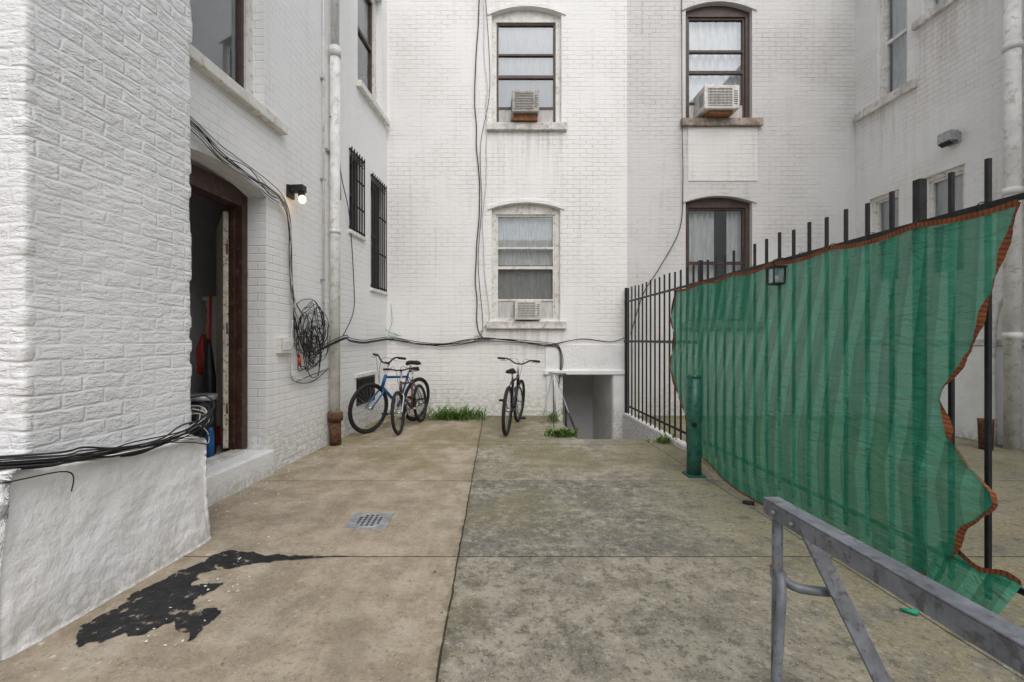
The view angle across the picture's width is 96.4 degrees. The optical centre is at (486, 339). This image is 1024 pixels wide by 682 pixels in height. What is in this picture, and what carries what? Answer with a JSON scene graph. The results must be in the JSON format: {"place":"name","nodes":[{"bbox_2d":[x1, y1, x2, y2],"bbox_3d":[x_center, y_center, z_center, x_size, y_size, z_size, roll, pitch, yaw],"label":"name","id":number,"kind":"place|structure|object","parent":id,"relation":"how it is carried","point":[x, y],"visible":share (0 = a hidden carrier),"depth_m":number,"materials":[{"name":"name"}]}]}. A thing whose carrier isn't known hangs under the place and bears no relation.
{"place":"outdoors","nodes":[
{"label":"outdoors","id":0,"kind":"place"},
{"bbox_2d":[0,416,1023,681],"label":"ground","id":1,"kind":"structure","parent":0,"point":[526,550],"depth_m":2.45,"materials":[{"name":"concrete"}]},
{"bbox_2d":[0,0,192,461],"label":"pier wall","id":2,"kind":"structure","parent":1,"relation":"on","point":[95,235],"depth_m":2.29,"materials":[{"name":"white brick"}]},
{"bbox_2d":[0,435,211,660],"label":"plinth","id":3,"kind":"structure","parent":1,"relation":"on","point":[103,531],"depth_m":2.21,"materials":[{"name":"white paint"}]},
{"bbox_2d":[0,395,214,491],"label":"cable bundle","id":4,"kind":"object","parent":3,"relation":"on","point":[36,462],"visible":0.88,"depth_m":2.25,"materials":[{"name":"black rubber"}]},
{"bbox_2d":[189,160,229,455],"bbox_3d":[-2.969,-0.318,4.270,1.005,2.765,3.400,0,0,7],"label":"hallway","id":5,"kind":"object","parent":1,"relation":"on","point":[205,214],"depth_m":5.33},
{"bbox_2d":[196,333,205,374],"bbox_3d":[-2.961,0.156,4.782,0.158,0.438,0.145,0,0,0],"label":"red bag","id":6,"kind":"object","parent":5,"relation":"on","point":[200,350],"visible":0.59,"depth_m":4.74,"materials":[{"name":"fabric"}]},
{"bbox_2d":[189,393,217,453],"bbox_3d":[-2.630,0.785,4.220,0.260,0.550,0.260,0,0,0],"label":"trash bin","id":7,"kind":"object","parent":5,"relation":"on","point":[213,424],"visible":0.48,"depth_m":4.16,"materials":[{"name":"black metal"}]},
{"bbox_2d":[202,296,215,370],"bbox_3d":[-2.863,0.280,5.612,0.840,1.560,0.650,0,0,7],"label":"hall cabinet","id":8,"kind":"object","parent":5,"relation":"on","point":[206,299],"visible":0.11,"depth_m":5.35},
{"bbox_2d":[203,339,215,392],"bbox_3d":[-2.749,0.531,4.540,0.115,1.068,0.188,0,0,-23],"label":"black bag","id":9,"kind":"object","parent":5,"relation":"on","point":[209,378],"visible":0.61,"depth_m":4.54,"materials":[{"name":"plastic"}]},
{"bbox_2d":[205,427,214,457],"bbox_3d":[-2.500,0.929,4.130,0.080,0.263,0.080,0,0,0],"label":"blue bottle","id":10,"kind":"object","parent":5,"relation":"on","point":[210,445],"visible":0.77,"depth_m":4.11,"materials":[{"name":"plastic"}]},
{"bbox_2d":[205,295,220,443],"bbox_3d":[-2.800,0.294,4.620,0.295,1.511,0.188,0,0,27],"label":"broom","id":11,"kind":"object","parent":5,"relation":"on","point":[210,338],"visible":0.27,"depth_m":4.69,"materials":[{"name":"red plastic"}]},
{"bbox_2d":[76,550,343,646],"bbox_3d":[-1.422,1.296,2.422,0.721,0.001,1.160,0,0,31],"label":"tar patch","id":12,"kind":"object","parent":1,"relation":"on","point":[178,587],"visible":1,"depth_m":2.23,"materials":[{"name":"black asphalt"}]},
{"bbox_2d":[207,449,273,506],"bbox_3d":[-2.328,1.174,3.722,0.385,0.272,1.460,0,0,7],"label":"doorstep","id":13,"kind":"object","parent":1,"relation":"on","point":[225,482],"visible":0.38,"depth_m":3.95,"materials":[{"name":"white paint"}]},
{"bbox_2d":[142,433,367,645],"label":"paint chips","id":14,"kind":"object","parent":1,"relation":"on","point":[217,578],"visible":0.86,"depth_m":2.37,"materials":[{"name":"white paint"}]},
{"bbox_2d":[190,0,386,474],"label":"side wall","id":15,"kind":"structure","parent":1,"relation":"on","point":[288,422],"depth_m":4.95,"materials":[{"name":"white brick"}]},
{"bbox_2d":[189,163,247,449],"bbox_3d":[-2.440,-0.191,3.780,0.294,2.458,1.254,0,0,0],"label":"door frame","id":16,"kind":"object","parent":15,"relation":"in","point":[217,189],"visible":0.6,"depth_m":4.31,"materials":[{"name":"brown wood"}]},
{"bbox_2d":[190,0,252,95],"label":"window","id":17,"kind":"structure","parent":15,"relation":"attached to","point":[222,35],"depth_m":4.80,"materials":[{"name":"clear glass"}]},
{"bbox_2d":[216,211,227,447],"bbox_3d":[-2.700,-0.090,4.665,0.550,2.220,0.786,0,0,0],"label":"door leaf","id":18,"kind":"object","parent":15,"relation":"in","point":[222,318],"visible":0.97,"depth_m":4.32,"materials":[{"name":"white wood"}]},
{"bbox_2d":[190,116,307,346],"bbox_3d":[-2.084,-0.817,4.037,0.039,1.789,2.046,0,0,6],"label":"cable bundle","id":19,"kind":"object","parent":15,"relation":"attached to","point":[209,142],"visible":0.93,"depth_m":4.18,"materials":[{"name":"grey rubber"}]},
{"bbox_2d":[276,337,291,352],"bbox_3d":[-2.042,0.060,4.634,0.060,0.160,0.220,0,0,7],"label":"junction box","id":20,"kind":"object","parent":15,"relation":"attached to","point":[283,344],"visible":1,"depth_m":4.57,"materials":[{"name":"white plastic"}]},
{"bbox_2d":[189,44,389,295],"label":"sills","id":21,"kind":"structure","parent":15,"relation":"attached to","point":[211,70],"depth_m":4.03,"materials":[{"name":"white stone"}]},
{"bbox_2d":[286,184,306,203],"bbox_3d":[-1.970,-1.506,4.764,0.186,0.188,0.123,0,0,0],"label":"wall lamp","id":22,"kind":"object","parent":15,"relation":"attached to","point":[292,190],"visible":1,"depth_m":4.72,"materials":[{"name":"black metal"}]},
{"bbox_2d":[289,299,329,383],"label":"tangled cables","id":23,"kind":"object","parent":15,"relation":"attached to","point":[311,336],"visible":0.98,"depth_m":5.10,"materials":[{"name":"black rubber"}]},
{"bbox_2d":[298,354,300,365],"bbox_3d":[-1.970,0.215,4.817,0.036,0.130,0.034,0,0,0],"label":"red plug","id":24,"kind":"object","parent":23,"relation":"attached to","point":[299,360],"visible":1,"depth_m":4.80,"materials":[{"name":"plastic"}]},
{"bbox_2d":[320,0,325,343],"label":"conduit","id":25,"kind":"object","parent":15,"relation":"attached to","point":[323,179],"visible":0.94,"depth_m":5.45,"materials":[{"name":"metal"}]},
{"bbox_2d":[325,0,342,445],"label":"drain pipe","id":26,"kind":"object","parent":15,"relation":"attached to","point":[335,416],"visible":0.94,"depth_m":5.59,"materials":[{"name":"metal"}]},
{"bbox_2d":[349,154,356,231],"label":"window","id":27,"kind":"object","parent":15,"relation":"in","point":[353,192],"depth_m":6.71,"materials":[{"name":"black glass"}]},
{"bbox_2d":[349,146,364,236],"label":"window bars","id":28,"kind":"object","parent":15,"relation":"attached to","point":[362,162],"depth_m":6.45,"materials":[{"name":"black metal"}]},
{"bbox_2d":[355,371,376,405],"bbox_3d":[-1.805,0.725,6.852,0.050,0.450,0.800,0,0,7],"label":"basement vent grille","id":29,"kind":"object","parent":15,"relation":"attached to","point":[364,378],"visible":0.84,"depth_m":6.81,"materials":[{"name":"black metal"}]},
{"bbox_2d":[358,0,375,99],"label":"window rear","id":30,"kind":"structure","parent":15,"relation":"attached to","point":[367,42],"depth_m":7.54,"materials":[{"name":"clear glass"}]},
{"bbox_2d":[371,180,376,288],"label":"window","id":31,"kind":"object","parent":15,"relation":"attached to","point":[374,234],"depth_m":7.66,"materials":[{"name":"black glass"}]},
{"bbox_2d":[371,173,386,291],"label":"window bars","id":32,"kind":"object","parent":15,"relation":"attached to","point":[378,183],"depth_m":7.34,"materials":[{"name":"black metal"}]},
{"bbox_2d":[343,513,393,528],"bbox_3d":[-0.835,1.305,3.270,0.290,0.030,0.280,0,0,0],"label":"floor drain","id":33,"kind":"object","parent":1,"relation":"on","point":[369,520],"visible":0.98,"depth_m":3.25,"materials":[{"name":"metal"}]},
{"bbox_2d":[348,353,429,433],"bbox_3d":[-1.335,0.750,6.791,0.612,1.098,1.741,0,0,14],"label":"bicycle","id":34,"kind":"object","parent":1,"relation":"on","point":[382,389],"visible":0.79,"depth_m":6.49,"materials":[{"name":"black rubber"}]},
{"bbox_2d":[383,366,426,434],"bbox_3d":[-1.121,0.834,6.726,0.490,0.930,1.508,0,0,25],"label":"bicycle","id":35,"kind":"object","parent":1,"relation":"on","point":[414,405],"visible":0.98,"depth_m":6.50,"materials":[{"name":"metal"}]},
{"bbox_2d":[414,403,493,421],"bbox_3d":[-0.543,1.176,7.513,1.353,0.247,0.804,0,0,0],"label":"weed plant","id":36,"kind":"object","parent":1,"relation":"on","point":[454,414],"visible":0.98,"depth_m":7.39,"materials":[{"name":"green plant"}]},
{"bbox_2d":[498,357,539,435],"bbox_3d":[0.488,0.784,6.705,0.635,1.031,1.671,0,0,0],"label":"bicycle","id":37,"kind":"object","parent":1,"relation":"on","point":[512,390],"visible":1,"depth_m":6.55,"materials":[{"name":"black metal"}]},
{"bbox_2d":[544,408,565,421],"bbox_3d":[1.062,1.179,7.203,0.392,0.242,0.501,0,0,11],"label":"weed plant","id":38,"kind":"object","parent":1,"relation":"on","point":[555,417],"visible":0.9,"depth_m":7.20,"materials":[{"name":"green plant"}]},
{"bbox_2d":[542,372,568,425],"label":"leaning rods","id":39,"kind":"object","parent":1,"relation":"on","point":[554,395],"visible":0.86,"depth_m":7.56,"materials":[{"name":"metal"}]},
{"bbox_2d":[544,426,584,437],"bbox_3d":[1.006,1.228,6.116,0.564,0.144,0.409,0,0,-34],"label":"weed plant","id":40,"kind":"object","parent":1,"relation":"on","point":[565,432],"visible":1,"depth_m":6.10,"materials":[{"name":"green plant"}]},
{"bbox_2d":[544,344,624,438],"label":"stair lintel","id":41,"kind":"structure","parent":1,"relation":"on","point":[593,359],"depth_m":7.77,"materials":[{"name":"white paint"}]},
{"bbox_2d":[563,375,658,438],"bbox_3d":[1.740,1.575,7.575,1.120,2.450,3.250,0,0,0],"label":"basement stairwell","id":42,"kind":"object","parent":1,"relation":"on","point":[586,398],"visible":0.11,"depth_m":9.20,"materials":[{"name":"white paint"}]},
{"bbox_2d":[387,0,855,438],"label":"courtyard wall","id":43,"kind":"structure","parent":1,"relation":"on","point":[608,171],"depth_m":7.80,"materials":[{"name":"white brick"}]},
{"bbox_2d":[320,116,624,386],"bbox_3d":[0.219,-2.899,6.519,4.266,7.401,2.538,0,0,0],"label":"cable run","id":44,"kind":"object","parent":43,"relation":"attached to","point":[405,341],"visible":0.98,"depth_m":7.74,"materials":[{"name":"grey rubber"}]},
{"bbox_2d":[513,114,537,121],"bbox_3d":[0.660,-3.735,7.780,0.400,0.100,0.200,0,0,0],"label":"wood support","id":45,"kind":"object","parent":43,"relation":"on","point":[525,117],"visible":0.76,"depth_m":7.68,"materials":[{"name":"brown wood"}]},
{"bbox_2d":[511,90,538,120],"bbox_3d":[0.655,-3.970,7.769,0.456,0.360,0.363,0,0,0],"label":"window air conditioner","id":46,"kind":"object","parent":45,"relation":"on","point":[524,101],"depth_m":7.60,"materials":[{"name":"white plastic"}]},
{"bbox_2d":[492,10,560,121],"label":"window","id":47,"kind":"structure","parent":43,"relation":"attached to","point":[526,49],"depth_m":7.98,"materials":[{"name":"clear glass"}]},
{"bbox_2d":[474,0,682,336],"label":"hanging cable","id":48,"kind":"object","parent":43,"relation":"attached to","point":[486,163],"visible":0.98,"depth_m":7.76,"materials":[{"name":"grey rubber"}]},
{"bbox_2d":[498,105,741,317],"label":"accordion panels","id":49,"kind":"object","parent":43,"relation":"attached to","point":[505,309],"visible":0.62,"depth_m":7.92,"materials":[{"name":"white plastic"}]},
{"bbox_2d":[488,0,756,209],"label":"window arches","id":50,"kind":"structure","parent":43,"relation":"attached to","point":[560,11],"depth_m":7.78,"materials":[{"name":"white paint"}]},
{"bbox_2d":[486,118,762,328],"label":"sills","id":51,"kind":"structure","parent":43,"relation":"attached to","point":[684,122],"depth_m":7.73,"materials":[{"name":"stone"}]},
{"bbox_2d":[702,110,732,117],"bbox_3d":[3.900,-3.781,7.740,0.400,0.053,0.280,0,0,0],"label":"wood support","id":52,"kind":"object","parent":43,"relation":"on","point":[718,113],"visible":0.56,"depth_m":7.63,"materials":[{"name":"brown wood"}]},
{"bbox_2d":[694,85,738,117],"bbox_3d":[3.890,-4.005,7.739,0.586,0.390,0.423,0,0,0],"label":"window air conditioner","id":53,"kind":"object","parent":52,"relation":"on","point":[707,98],"depth_m":7.54,"materials":[{"name":"white plastic"}]},
{"bbox_2d":[686,6,749,117],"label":"window","id":54,"kind":"structure","parent":43,"relation":"attached to","point":[717,45],"depth_m":7.99,"materials":[{"name":"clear glass"}]},
{"bbox_2d":[688,127,756,180],"bbox_3d":[4.030,-3.160,7.795,1.180,0.920,0.010,0,0,0],"label":"painted panel","id":55,"kind":"object","parent":43,"relation":"attached to","point":[722,153],"visible":1,"depth_m":7.79,"materials":[{"name":"paint"}]},
{"bbox_2d":[642,432,677,443],"bbox_3d":[2.240,1.234,5.770,0.596,0.131,0.336,0,0,39],"label":"weed plant","id":56,"kind":"object","parent":1,"relation":"on","point":[661,438],"visible":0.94,"depth_m":5.75,"materials":[{"name":"green plant"}]},
{"bbox_2d":[682,374,705,477],"bbox_3d":[1.980,0.828,4.355,0.160,0.985,0.170,0,0,0],"label":"green bollard","id":57,"kind":"object","parent":1,"relation":"on","point":[693,425],"visible":0.97,"depth_m":4.31,"materials":[{"name":"metal"}]},
{"bbox_2d":[623,158,1023,595],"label":"iron fence","id":58,"kind":"object","parent":1,"relation":"on","point":[919,199],"visible":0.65,"depth_m":3.17,"materials":[{"name":"black metal"}]},
{"bbox_2d":[765,257,786,285],"bbox_3d":[2.288,-0.538,3.600,0.126,0.216,0.110,0,0,0],"label":"solar lantern","id":59,"kind":"object","parent":58,"relation":"attached to","point":[774,267],"visible":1,"depth_m":3.58,"materials":[{"name":"black metal"}]},
{"bbox_2d":[669,199,1022,639],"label":"green shade net","id":60,"kind":"object","parent":58,"relation":"attached to","point":[828,373],"visible":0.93,"depth_m":2.70,"materials":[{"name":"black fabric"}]},
{"bbox_2d":[763,497,1023,681],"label":"steel trestle","id":61,"kind":"object","parent":1,"relation":"on","point":[999,638],"visible":1,"depth_m":1.25,"materials":[{"name":"grey metal"}]},
{"bbox_2d":[900,607,919,615],"bbox_3d":[2.014,1.286,2.177,0.048,0.028,0.066,0,0,-39],"label":"green scrap","id":62,"kind":"object","parent":1,"relation":"on","point":[913,612],"visible":0.98,"depth_m":2.16,"materials":[{"name":"plastic"}]},
{"bbox_2d":[856,0,1023,346],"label":"side wall","id":63,"kind":"structure","parent":1,"relation":"on","point":[954,62],"depth_m":6.40,"materials":[{"name":"paint"}]},
{"bbox_2d":[872,190,898,233],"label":"window side","id":64,"kind":"structure","parent":63,"relation":"attached to","point":[880,214],"depth_m":7.42,"materials":[{"name":"white glass"}]},
{"bbox_2d":[880,0,906,97],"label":"window side","id":65,"kind":"structure","parent":63,"relation":"attached to","point":[893,44],"depth_m":7.26,"materials":[{"name":"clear glass"}]},
{"bbox_2d":[925,0,941,12],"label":"window side","id":66,"kind":"structure","parent":63,"relation":"attached to","point":[929,4],"depth_m":6.56,"materials":[{"name":"white glass"}]},
{"bbox_2d":[855,0,1023,450],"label":"ledges","id":67,"kind":"object","parent":63,"relation":"attached to","point":[969,394],"visible":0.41,"depth_m":5.95,"materials":[{"name":"stone"}]},
{"bbox_2d":[927,165,964,218],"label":"window side","id":68,"kind":"structure","parent":63,"relation":"attached to","point":[937,194],"depth_m":6.44,"materials":[{"name":"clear glass"}]},
{"bbox_2d":[937,130,960,147],"bbox_3d":[6.218,-2.690,6.140,0.165,0.180,0.180,0,0,0],"label":"flood light","id":69,"kind":"object","parent":63,"relation":"attached to","point":[948,138],"visible":1,"depth_m":6.09,"materials":[{"name":"metal"}]},
{"bbox_2d":[1001,0,1023,450],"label":"downspout","id":70,"kind":"object","parent":63,"relation":"attached to","point":[1012,335],"visible":0.97,"depth_m":5.33,"materials":[{"name":"white metal"}]},
{"bbox_2d":[977,418,994,450],"bbox_3d":[5.900,1.120,5.400,0.150,0.360,0.146,0,0,0],"label":"vent stub","id":71,"kind":"object","parent":1,"relation":"on","point":[980,424],"visible":0.65,"depth_m":5.39,"materials":[{"name":"metal"}]},
{"bbox_2d":[992,295,1002,445],"bbox_3d":[6.220,0.341,5.511,0.060,1.919,0.264,0,0,0],"label":"wall pipe","id":72,"kind":"object","parent":1,"relation":"on","point":[997,311],"depth_m":5.58,"materials":[{"name":"white metal"}]},
{"bbox_2d":[492,204,559,320],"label":"window ground","id":73,"kind":"structure","parent":0,"point":[525,251],"depth_m":7.99,"materials":[{"name":"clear glass"}]},
{"bbox_2d":[514,300,540,319],"bbox_3d":[0.700,-0.500,7.809,0.446,0.340,0.283,0,0,0],"label":"window air conditioner","id":74,"kind":"object","parent":73,"relation":"on","point":[527,309],"depth_m":7.67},
{"bbox_2d":[686,198,749,286],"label":"window ground","id":75,"kind":"structure","parent":0,"point":[718,228],"depth_m":8.00,"materials":[{"name":"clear glass"}]},
{"bbox_2d":[743,500,754,505],"bbox_3d":[2.065,1.287,3.600,0.082,0.038,0.034,0,0,30],"label":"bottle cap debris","id":76,"kind":"object","parent":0,"point":[747,502],"visible":1,"depth_m":3.59,"materials":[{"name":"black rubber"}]}
]}

